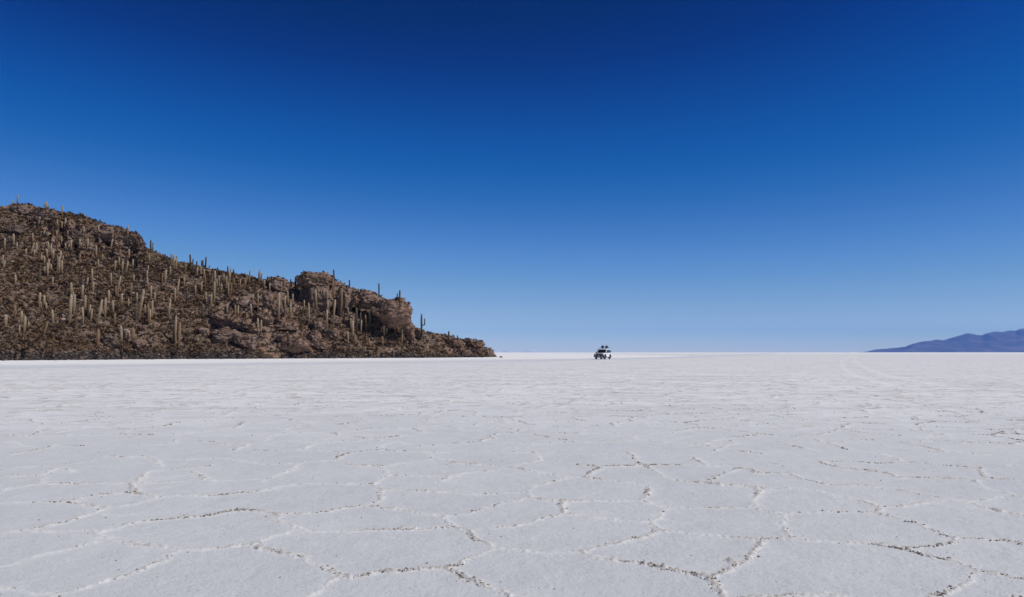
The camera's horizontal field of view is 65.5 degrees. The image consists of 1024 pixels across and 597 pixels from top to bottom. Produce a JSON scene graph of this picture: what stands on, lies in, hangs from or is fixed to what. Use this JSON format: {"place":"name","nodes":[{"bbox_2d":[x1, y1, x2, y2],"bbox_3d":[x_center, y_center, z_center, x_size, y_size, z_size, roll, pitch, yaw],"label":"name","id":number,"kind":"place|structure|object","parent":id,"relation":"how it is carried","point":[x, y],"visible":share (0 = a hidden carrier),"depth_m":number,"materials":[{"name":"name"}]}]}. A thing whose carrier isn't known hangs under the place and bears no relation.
{"place":"outdoors","nodes":[
{"label":"outdoors","id":0,"kind":"place"},
{"bbox_2d":[0,206,484,359],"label":"island hill","id":1,"kind":"structure","parent":0,"point":[207,320],"depth_m":167.79,"materials":[{"name":"brown stone"}]},
{"bbox_2d":[4,315,7,325],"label":"cactus","id":2,"kind":"object","parent":1,"relation":"on","point":[5,320],"visible":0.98,"depth_m":132.68,"materials":[{"name":"beige plant"}]},
{"bbox_2d":[10,233,14,242],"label":"cactus","id":3,"kind":"object","parent":1,"relation":"on","point":[13,239],"visible":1,"depth_m":163.53,"materials":[{"name":"green plant"}]},
{"bbox_2d":[5,224,24,233],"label":"boulder","id":4,"kind":"object","parent":1,"relation":"on","point":[19,229],"visible":0.9,"depth_m":169.54,"materials":[{"name":"brown stone"}]},
{"bbox_2d":[10,204,34,214],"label":"boulder","id":5,"kind":"object","parent":1,"relation":"on","point":[20,210],"visible":0.76,"depth_m":182.50,"materials":[{"name":"brown stone"}]},
{"bbox_2d":[23,316,29,332],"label":"cactus","id":6,"kind":"object","parent":1,"relation":"on","point":[24,324],"visible":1,"depth_m":133.34,"materials":[{"name":"beige plant"}]},
{"bbox_2d":[38,292,40,308],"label":"cactus","id":7,"kind":"object","parent":1,"relation":"on","point":[39,299],"visible":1,"depth_m":142.72,"materials":[{"name":"plant"}]},
{"bbox_2d":[38,269,40,281],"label":"cactus","id":8,"kind":"object","parent":1,"relation":"on","point":[39,276],"visible":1,"depth_m":153.96,"materials":[{"name":"plant"}]},
{"bbox_2d":[42,321,47,336],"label":"cactus","id":9,"kind":"object","parent":1,"relation":"on","point":[45,329],"visible":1,"depth_m":135.33,"materials":[{"name":"brown plant"}]},
{"bbox_2d":[33,209,57,220],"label":"boulder","id":10,"kind":"object","parent":1,"relation":"on","point":[46,216],"visible":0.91,"depth_m":178.88,"materials":[{"name":"brown stone"}]},
{"bbox_2d":[44,263,48,276],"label":"cactus","id":11,"kind":"object","parent":1,"relation":"on","point":[47,272],"visible":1,"depth_m":157.37,"materials":[{"name":"plant"}]},
{"bbox_2d":[51,310,53,323],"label":"cactus","id":12,"kind":"object","parent":1,"relation":"on","point":[52,315],"visible":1,"depth_m":140.99,"materials":[{"name":"beige plant"}]},
{"bbox_2d":[57,251,63,265],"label":"cactus","id":13,"kind":"object","parent":1,"relation":"on","point":[61,257],"visible":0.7,"depth_m":162.81,"materials":[{"name":"plant"}]},
{"bbox_2d":[59,317,66,322],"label":"boulder","id":14,"kind":"object","parent":1,"relation":"on","point":[63,319],"visible":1,"depth_m":142.13,"materials":[{"name":"stone"}]},
{"bbox_2d":[61,217,66,231],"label":"cactus","id":15,"kind":"object","parent":1,"relation":"on","point":[65,222],"visible":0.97,"depth_m":180.71,"materials":[{"name":"plant"}]},
{"bbox_2d":[68,294,72,324],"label":"cactus","id":16,"kind":"object","parent":1,"relation":"on","point":[70,309],"visible":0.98,"depth_m":142.26,"materials":[{"name":"beige plant"}]},
{"bbox_2d":[73,294,75,312],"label":"cactus","id":17,"kind":"object","parent":1,"relation":"on","point":[74,300],"visible":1,"depth_m":146.07,"materials":[{"name":"plant"}]},
{"bbox_2d":[65,229,85,238],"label":"boulder","id":18,"kind":"object","parent":1,"relation":"on","point":[72,233],"visible":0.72,"depth_m":177.47,"materials":[{"name":"brown stone"}]},
{"bbox_2d":[81,285,83,300],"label":"cactus","id":19,"kind":"object","parent":1,"relation":"on","point":[82,291],"visible":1,"depth_m":152.25,"materials":[{"name":"plant"}]},
{"bbox_2d":[82,307,83,325],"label":"cactus","id":20,"kind":"object","parent":1,"relation":"on","point":[82,316],"visible":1,"depth_m":143.60,"materials":[{"name":"beige plant"}]},
{"bbox_2d":[91,269,92,285],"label":"cactus","id":21,"kind":"object","parent":1,"relation":"on","point":[91,277],"visible":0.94,"depth_m":160.50,"materials":[{"name":"plant"}]},
{"bbox_2d":[96,329,99,345],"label":"cactus","id":22,"kind":"object","parent":1,"relation":"on","point":[98,337],"visible":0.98,"depth_m":140.21,"materials":[{"name":"brown plant"}]},
{"bbox_2d":[96,299,102,324],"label":"cactus","id":23,"kind":"object","parent":1,"relation":"on","point":[100,310],"visible":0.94,"depth_m":146.53,"materials":[{"name":"beige plant"}]},
{"bbox_2d":[90,226,116,242],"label":"boulder","id":24,"kind":"object","parent":1,"relation":"on","point":[106,235],"visible":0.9,"depth_m":181.68,"materials":[{"name":"brown stone"}]},
{"bbox_2d":[104,298,106,317],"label":"cactus","id":25,"kind":"object","parent":1,"relation":"on","point":[105,302],"visible":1,"depth_m":149.83,"materials":[{"name":"beige plant"}]},
{"bbox_2d":[101,333,121,347],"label":"boulder","id":26,"kind":"object","parent":1,"relation":"on","point":[109,339],"visible":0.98,"depth_m":142.03,"materials":[{"name":"brown stone"}]},
{"bbox_2d":[117,276,120,294],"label":"cactus","id":27,"kind":"object","parent":1,"relation":"on","point":[118,285],"visible":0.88,"depth_m":162.57,"materials":[{"name":"plant"}]},
{"bbox_2d":[120,326,122,340],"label":"cactus","id":28,"kind":"object","parent":1,"relation":"on","point":[121,334],"visible":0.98,"depth_m":145.22,"materials":[{"name":"beige plant"}]},
{"bbox_2d":[123,329,130,340],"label":"boulder","id":29,"kind":"object","parent":1,"relation":"on","point":[127,337],"visible":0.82,"depth_m":146.97,"materials":[{"name":"stone"}]},
{"bbox_2d":[122,233,142,245],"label":"boulder","id":30,"kind":"object","parent":1,"relation":"on","point":[129,240],"visible":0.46,"depth_m":185.26,"materials":[{"name":"brown stone"}]},
{"bbox_2d":[131,327,134,346],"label":"cactus","id":31,"kind":"object","parent":1,"relation":"on","point":[132,334],"visible":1,"depth_m":146.35,"materials":[{"name":"brown plant"}]},
{"bbox_2d":[135,303,136,320],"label":"cactus","id":32,"kind":"object","parent":1,"relation":"on","point":[135,311],"visible":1,"depth_m":155.45,"materials":[{"name":"brown plant"}]},
{"bbox_2d":[131,338,146,348],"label":"boulder","id":33,"kind":"object","parent":1,"relation":"on","point":[138,343],"visible":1,"depth_m":146.13,"materials":[{"name":"brown stone"}]},
{"bbox_2d":[138,290,144,319],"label":"cactus","id":34,"kind":"object","parent":1,"relation":"on","point":[141,303],"visible":1,"depth_m":156.24,"materials":[{"name":"plant"}]},
{"bbox_2d":[147,304,149,321],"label":"cactus","id":35,"kind":"object","parent":1,"relation":"on","point":[148,309],"visible":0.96,"depth_m":156.49,"materials":[{"name":"plant"}]},
{"bbox_2d":[149,309,150,325],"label":"cactus","id":36,"kind":"object","parent":1,"relation":"on","point":[149,317],"visible":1,"depth_m":155.21,"materials":[{"name":"beige plant"}]},
{"bbox_2d":[151,300,152,318],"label":"cactus","id":37,"kind":"object","parent":1,"relation":"on","point":[152,309],"visible":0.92,"depth_m":157.82,"materials":[{"name":"beige plant"}]},
{"bbox_2d":[168,303,170,317],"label":"cactus","id":38,"kind":"object","parent":1,"relation":"on","point":[169,305],"visible":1,"depth_m":161.33,"materials":[{"name":"plant"}]},
{"bbox_2d":[173,254,176,269],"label":"cactus","id":39,"kind":"object","parent":1,"relation":"on","point":[174,264],"visible":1,"depth_m":184.96,"materials":[{"name":"plant"}]},
{"bbox_2d":[174,315,177,343],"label":"cactus","id":40,"kind":"object","parent":1,"relation":"on","point":[175,331],"visible":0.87,"depth_m":154.73,"materials":[{"name":"plant"}]},
{"bbox_2d":[176,279,179,295],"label":"cactus","id":41,"kind":"object","parent":1,"relation":"on","point":[178,283],"visible":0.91,"depth_m":171.71,"materials":[{"name":"plant"}]},
{"bbox_2d":[178,322,180,348],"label":"cactus","id":42,"kind":"object","parent":1,"relation":"on","point":[179,332],"visible":0.98,"depth_m":153.11,"materials":[{"name":"plant"}]},
{"bbox_2d":[213,281,215,303],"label":"cactus","id":43,"kind":"object","parent":1,"relation":"on","point":[214,288],"visible":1,"depth_m":171.89,"materials":[{"name":"plant"}]},
{"bbox_2d":[209,329,234,343],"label":"boulder","id":44,"kind":"object","parent":1,"relation":"on","point":[225,336],"visible":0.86,"depth_m":159.17,"materials":[{"name":"brown stone"}]},
{"bbox_2d":[209,309,240,327],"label":"boulder","id":45,"kind":"object","parent":1,"relation":"on","point":[219,321],"visible":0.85,"depth_m":165.29,"materials":[{"name":"brown stone"}]},
{"bbox_2d":[228,270,230,285],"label":"cactus","id":46,"kind":"object","parent":1,"relation":"on","point":[229,274],"visible":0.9,"depth_m":182.32,"materials":[{"name":"plant"}]},
{"bbox_2d":[231,296,256,310],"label":"boulder","id":47,"kind":"object","parent":1,"relation":"on","point":[244,300],"visible":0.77,"depth_m":172.66,"materials":[{"name":"brown stone"}]},
{"bbox_2d":[0,204,491,356],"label":"rubble","id":48,"kind":"object","parent":1,"relation":"on","point":[156,286],"visible":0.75,"depth_m":168.44,"materials":[{"name":"stone"}]},
{"bbox_2d":[232,335,259,350],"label":"boulder","id":49,"kind":"object","parent":1,"relation":"on","point":[250,345],"visible":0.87,"depth_m":158.90,"materials":[{"name":"brown stone"}]},
{"bbox_2d":[232,318,262,334],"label":"boulder","id":50,"kind":"object","parent":1,"relation":"on","point":[249,327],"visible":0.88,"depth_m":164.44,"materials":[{"name":"brown stone"}]},
{"bbox_2d":[0,202,495,356],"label":"scrub","id":51,"kind":"object","parent":1,"relation":"on","point":[195,299],"visible":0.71,"depth_m":166.05,"materials":[{"name":"brown plant"}]},
{"bbox_2d":[0,348,496,360],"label":"shore stones","id":52,"kind":"object","parent":1,"relation":"on","point":[60,355],"visible":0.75,"depth_m":150.01,"materials":[{"name":"brown stone"}]},
{"bbox_2d":[257,318,258,334],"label":"cactus","id":53,"kind":"object","parent":1,"relation":"on","point":[257,326],"visible":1,"depth_m":165.04,"materials":[{"name":"plant"}]},
{"bbox_2d":[256,347,265,353],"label":"boulder","id":54,"kind":"object","parent":1,"relation":"on","point":[260,349],"visible":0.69,"depth_m":160.09,"materials":[{"name":"brown stone"}]},
{"bbox_2d":[251,308,272,325],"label":"boulder","id":55,"kind":"object","parent":1,"relation":"on","point":[267,319],"visible":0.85,"depth_m":168.53,"materials":[{"name":"brown stone"}]},
{"bbox_2d":[260,352,280,358],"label":"boulder","id":56,"kind":"object","parent":1,"relation":"on","point":[266,355],"visible":0.78,"depth_m":159.80,"materials":[{"name":"brown stone"}]},
{"bbox_2d":[261,292,286,318],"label":"boulder","id":57,"kind":"object","parent":1,"relation":"on","point":[272,306],"visible":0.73,"depth_m":172.74,"materials":[{"name":"brown stone"}]},
{"bbox_2d":[266,277,287,291],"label":"boulder","id":58,"kind":"object","parent":1,"relation":"on","point":[276,286],"visible":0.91,"depth_m":187.09,"materials":[{"name":"brown stone"}]},
{"bbox_2d":[273,317,298,330],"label":"boulder","id":59,"kind":"object","parent":1,"relation":"on","point":[285,326],"visible":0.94,"depth_m":170.63,"materials":[{"name":"brown stone"}]},
{"bbox_2d":[278,292,279,317],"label":"cactus","id":60,"kind":"object","parent":59,"relation":"on","point":[279,305],"visible":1,"depth_m":170.94,"materials":[{"name":"beige plant"}]},
{"bbox_2d":[287,302,291,320],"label":"cactus","id":61,"kind":"object","parent":59,"relation":"on","point":[290,313],"visible":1,"depth_m":171.90,"materials":[{"name":"beige plant"}]},
{"bbox_2d":[274,333,311,354],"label":"boulder","id":62,"kind":"object","parent":1,"relation":"on","point":[300,345],"visible":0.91,"depth_m":164.23,"materials":[{"name":"brown stone"}]},
{"bbox_2d":[308,303,309,323],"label":"cactus","id":63,"kind":"object","parent":1,"relation":"on","point":[308,313],"visible":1,"depth_m":177.96,"materials":[{"name":"beige plant"}]},
{"bbox_2d":[295,285,335,312],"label":"boulder","id":64,"kind":"object","parent":1,"relation":"on","point":[307,292],"visible":0.49,"depth_m":186.24,"materials":[{"name":"brown stone"}]},
{"bbox_2d":[295,272,335,288],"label":"boulder","id":65,"kind":"object","parent":64,"relation":"on","point":[307,281],"visible":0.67,"depth_m":186.15,"materials":[{"name":"brown stone"}]},
{"bbox_2d":[324,290,329,300],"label":"cactus","id":66,"kind":"object","parent":64,"relation":"on","point":[326,297],"visible":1,"depth_m":185.77,"materials":[{"name":"plant"}]},
{"bbox_2d":[332,278,333,296],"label":"cactus","id":67,"kind":"object","parent":64,"relation":"on","point":[332,286],"visible":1,"depth_m":187.51,"materials":[{"name":"plant"}]},
{"bbox_2d":[315,289,316,309],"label":"cactus","id":68,"kind":"object","parent":1,"relation":"on","point":[315,299],"visible":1,"depth_m":184.50,"materials":[{"name":"plant"}]},
{"bbox_2d":[305,334,327,349],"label":"boulder","id":69,"kind":"object","parent":1,"relation":"on","point":[311,338],"visible":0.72,"depth_m":169.44,"materials":[{"name":"brown stone"}]},
{"bbox_2d":[310,321,328,329],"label":"boulder","id":70,"kind":"object","parent":1,"relation":"on","point":[319,323],"visible":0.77,"depth_m":176.55,"materials":[{"name":"brown stone"}]},
{"bbox_2d":[326,310,327,328],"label":"cactus","id":71,"kind":"object","parent":1,"relation":"on","point":[326,319],"visible":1,"depth_m":177.31,"materials":[{"name":"beige plant"}]},
{"bbox_2d":[322,328,342,339],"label":"boulder","id":72,"kind":"object","parent":1,"relation":"on","point":[331,335],"visible":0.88,"depth_m":175.42,"materials":[{"name":"brown stone"}]},
{"bbox_2d":[332,299,335,324],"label":"cactus","id":73,"kind":"object","parent":1,"relation":"on","point":[333,315],"visible":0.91,"depth_m":181.33,"materials":[{"name":"plant"}]},
{"bbox_2d":[340,288,342,316],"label":"cactus","id":74,"kind":"object","parent":1,"relation":"on","point":[341,297],"visible":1,"depth_m":184.47,"materials":[{"name":"plant"}]},
{"bbox_2d":[336,284,352,314],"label":"boulder","id":75,"kind":"object","parent":1,"relation":"on","point":[347,292],"visible":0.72,"depth_m":186.52,"materials":[{"name":"stone"}]},
{"bbox_2d":[339,312,359,322],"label":"boulder","id":76,"kind":"object","parent":1,"relation":"on","point":[345,318],"visible":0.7,"depth_m":184.35,"materials":[{"name":"brown stone"}]},
{"bbox_2d":[352,321,353,342],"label":"cactus","id":77,"kind":"object","parent":1,"relation":"on","point":[352,331],"visible":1,"depth_m":176.89,"materials":[{"name":"beige plant"}]},
{"bbox_2d":[350,287,357,305],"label":"boulder","id":78,"kind":"object","parent":1,"relation":"on","point":[353,290],"visible":0.15,"depth_m":193.46,"materials":[{"name":"stone"}]},
{"bbox_2d":[355,307,360,334],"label":"cactus","id":79,"kind":"object","parent":1,"relation":"on","point":[356,316],"visible":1,"depth_m":180.97,"materials":[{"name":"plant"}]},
{"bbox_2d":[365,315,366,331],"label":"cactus","id":80,"kind":"object","parent":1,"relation":"on","point":[365,323],"visible":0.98,"depth_m":183.27,"materials":[{"name":"plant"}]},
{"bbox_2d":[352,289,382,309],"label":"boulder","id":81,"kind":"object","parent":1,"relation":"on","point":[367,303],"visible":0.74,"depth_m":186.57,"materials":[{"name":"stone"}]},
{"bbox_2d":[351,295,361,305],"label":"boulder","id":82,"kind":"object","parent":81,"relation":"on","point":[355,302],"visible":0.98,"depth_m":186.19,"materials":[{"name":"brown stone"}]},
{"bbox_2d":[368,310,370,331],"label":"cactus","id":83,"kind":"object","parent":1,"relation":"on","point":[369,314],"visible":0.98,"depth_m":183.34,"materials":[{"name":"plant"}]},
{"bbox_2d":[368,315,398,330],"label":"boulder","id":84,"kind":"object","parent":1,"relation":"on","point":[377,321],"visible":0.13,"depth_m":188.60,"materials":[{"name":"brown stone"}]},
{"bbox_2d":[381,325,386,336],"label":"cactus","id":85,"kind":"object","parent":1,"relation":"on","point":[383,331],"visible":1,"depth_m":184.13,"materials":[{"name":"green plant"}]},
{"bbox_2d":[370,298,412,328],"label":"boulder","id":86,"kind":"object","parent":1,"relation":"on","point":[392,319],"visible":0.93,"depth_m":182.69,"materials":[{"name":"brown stone"}]},
{"bbox_2d":[401,322,414,340],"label":"boulder","id":87,"kind":"object","parent":1,"relation":"on","point":[409,334],"visible":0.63,"depth_m":187.67,"materials":[{"name":"brown stone"}]},
{"bbox_2d":[414,328,426,338],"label":"boulder","id":88,"kind":"object","parent":1,"relation":"on","point":[417,334],"visible":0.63,"depth_m":189.94,"materials":[{"name":"brown stone"}]},
{"bbox_2d":[420,314,424,336],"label":"cactus","id":89,"kind":"object","parent":88,"relation":"on","point":[422,325],"visible":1,"depth_m":189.18,"materials":[{"name":"green plant"}]},
{"bbox_2d":[447,339,462,346],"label":"boulder","id":90,"kind":"object","parent":1,"relation":"on","point":[455,344],"visible":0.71,"depth_m":197.37,"materials":[{"name":"brown stone"}]},
{"bbox_2d":[459,347,471,356],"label":"boulder","id":91,"kind":"object","parent":1,"relation":"on","point":[466,353],"visible":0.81,"depth_m":197.97,"materials":[{"name":"brown stone"}]},
{"bbox_2d":[463,339,485,352],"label":"boulder","id":92,"kind":"object","parent":1,"relation":"on","point":[477,347],"visible":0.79,"depth_m":203.90,"materials":[{"name":"brown stone"}]},
{"bbox_2d":[484,347,493,356],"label":"boulder","id":93,"kind":"object","parent":1,"relation":"on","point":[490,353],"visible":0.65,"depth_m":213.34,"materials":[{"name":"brown stone"}]},
{"bbox_2d":[0,353,776,368],"bbox_3d":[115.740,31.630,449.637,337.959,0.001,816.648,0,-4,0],"label":"salt track","id":94,"kind":"structure","parent":0,"point":[26,367],"depth_m":90.62,"materials":[{"name":"white"}]},
{"bbox_2d":[594,347,611,358],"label":"off road car","id":95,"kind":"object","parent":94,"relation":"on","point":[603,352],"visible":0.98,"depth_m":145.52,"materials":[{"name":"white paint"}]},
{"bbox_2d":[0,352,1023,596],"bbox_3d":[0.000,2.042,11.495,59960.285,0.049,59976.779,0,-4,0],"label":"salt flat","id":96,"kind":"structure","parent":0,"point":[584,546],"depth_m":8.22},
{"bbox_2d":[0,393,1023,596],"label":"salt crumbs","id":97,"kind":"object","parent":96,"relation":"on","point":[733,565],"visible":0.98,"depth_m":6.82,"materials":[{"name":"white"}]},
{"bbox_2d":[0,0,1023,351],"label":"sky","id":98,"kind":"structure","parent":0,"point":[534,175],"materials":[{"name":"blue"}]},
{"bbox_2d":[867,329,1023,351],"bbox_3d":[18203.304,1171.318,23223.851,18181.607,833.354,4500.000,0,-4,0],"label":"mountains","id":99,"kind":"structure","parent":0,"point":[1009,341],"depth_m":22208.69,"materials":[{"name":"blue stone"}]}
]}

